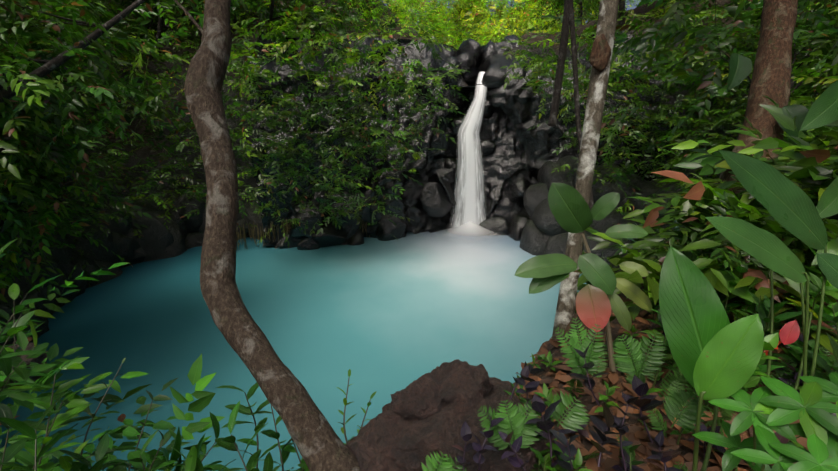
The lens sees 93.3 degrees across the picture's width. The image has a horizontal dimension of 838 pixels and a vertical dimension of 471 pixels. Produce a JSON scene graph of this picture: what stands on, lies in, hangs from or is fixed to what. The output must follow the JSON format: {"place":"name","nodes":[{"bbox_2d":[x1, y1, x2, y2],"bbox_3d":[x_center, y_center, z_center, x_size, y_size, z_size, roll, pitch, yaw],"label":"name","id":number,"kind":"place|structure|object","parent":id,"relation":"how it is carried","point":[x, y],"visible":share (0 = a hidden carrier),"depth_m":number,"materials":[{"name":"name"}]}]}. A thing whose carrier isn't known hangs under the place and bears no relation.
{"place":"outdoors","nodes":[
{"label":"outdoors","id":0,"kind":"place"},
{"bbox_2d":[0,229,586,470],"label":"pool water","id":1,"kind":"structure","parent":0,"point":[384,319],"depth_m":15.28,"materials":[{"name":"teal liquid"}]},
{"bbox_2d":[0,0,836,236],"bbox_3d":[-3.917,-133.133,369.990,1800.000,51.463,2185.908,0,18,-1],"label":"terrain ground","id":2,"kind":"structure","parent":0,"point":[143,152],"depth_m":25.34,"materials":[{"name":"green plant"}]},
{"bbox_2d":[8,0,639,81],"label":"jungle leaves","id":3,"kind":"object","parent":2,"relation":"on","point":[461,13],"visible":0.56,"depth_m":57.80,"materials":[{"name":"green plant"}]},
{"bbox_2d":[0,155,720,346],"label":"bank rocks","id":4,"kind":"object","parent":2,"relation":"on","point":[544,232],"visible":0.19,"depth_m":20.99,"materials":[{"name":"black stone"}]},
{"bbox_2d":[289,35,531,249],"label":"cliff rocks","id":5,"kind":"object","parent":2,"relation":"on","point":[434,200],"visible":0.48,"depth_m":25.62,"materials":[{"name":"grey stone"}]},
{"bbox_2d":[0,0,837,237],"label":"branches","id":6,"kind":"object","parent":2,"relation":"on","point":[47,67],"visible":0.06,"depth_m":9.54,"materials":[{"name":"plant"}]},
{"bbox_2d":[0,0,837,352],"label":"jungle leaves","id":7,"kind":"object","parent":2,"relation":"on","point":[806,164],"visible":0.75,"depth_m":11.89,"materials":[{"name":"green plant"}]},
{"bbox_2d":[243,29,681,248],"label":"cliff wall","id":8,"kind":"structure","parent":2,"relation":"on","point":[520,151],"depth_m":24.98,"materials":[{"name":"grey stone"}]},
{"bbox_2d":[236,219,369,251],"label":"hanging roots","id":9,"kind":"object","parent":8,"relation":"hanging from","point":[271,224],"visible":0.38,"depth_m":23.83,"materials":[{"name":"plant"}]},
{"bbox_2d":[447,72,486,234],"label":"waterfall","id":10,"kind":"structure","parent":8,"relation":"attached to","point":[469,204],"depth_m":26.07,"materials":[{"name":"white liquid"}]},
{"bbox_2d":[430,221,507,243],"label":"foam","id":11,"kind":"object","parent":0,"point":[469,226],"depth_m":26.25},
{"bbox_2d":[380,0,651,32],"label":"sky","id":12,"kind":"structure","parent":0,"point":[637,2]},
{"bbox_2d":[513,240,836,470],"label":"ledge ground","id":13,"kind":"structure","parent":0,"point":[586,399],"depth_m":2.65,"materials":[{"name":"soil"}]},
{"bbox_2d":[174,0,360,470],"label":"tree trunk","id":14,"kind":"object","parent":13,"relation":"on","point":[319,443],"visible":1,"depth_m":2.11,"materials":[{"name":"brown plant"}]},
{"bbox_2d":[1,340,553,470],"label":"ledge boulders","id":15,"kind":"object","parent":13,"relation":"on","point":[412,425],"visible":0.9,"depth_m":2.12,"materials":[{"name":"brown stone"}]},
{"bbox_2d":[0,234,837,470],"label":"stems","id":16,"kind":"object","parent":13,"relation":"on","point":[805,317],"visible":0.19,"depth_m":2.04,"materials":[{"name":"green plant"}]},
{"bbox_2d":[0,53,837,470],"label":"leaves","id":17,"kind":"object","parent":16,"relation":"attached to","point":[718,359],"visible":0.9,"depth_m":2.03,"materials":[{"name":"green plant"}]},
{"bbox_2d":[548,0,593,210],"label":"thin tree trunks","id":18,"kind":"object","parent":13,"relation":"on","point":[568,21],"visible":0.75,"depth_m":6.93,"materials":[{"name":"brown plant"}]},
{"bbox_2d":[552,0,618,339],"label":"trunk","id":19,"kind":"object","parent":13,"relation":"on","point":[591,131],"visible":0.67,"depth_m":3.94,"materials":[{"name":"grey wood"}]},
{"bbox_2d":[589,34,610,71],"bbox_3d":[1.803,-1.806,3.925,0.218,0.347,0.044,0,18,-1],"label":"nest","id":20,"kind":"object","parent":19,"relation":"attached to","point":[600,55],"depth_m":3.92,"materials":[{"name":"brown"}]},
{"bbox_2d":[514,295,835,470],"bbox_3d":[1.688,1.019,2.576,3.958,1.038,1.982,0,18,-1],"label":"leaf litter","id":21,"kind":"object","parent":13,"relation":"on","point":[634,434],"visible":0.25,"depth_m":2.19,"materials":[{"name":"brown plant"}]},
{"bbox_2d":[718,0,797,194],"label":"tree trunk","id":22,"kind":"object","parent":13,"relation":"on","point":[771,76],"visible":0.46,"depth_m":4.88,"materials":[{"name":"brown plant"}]}
]}

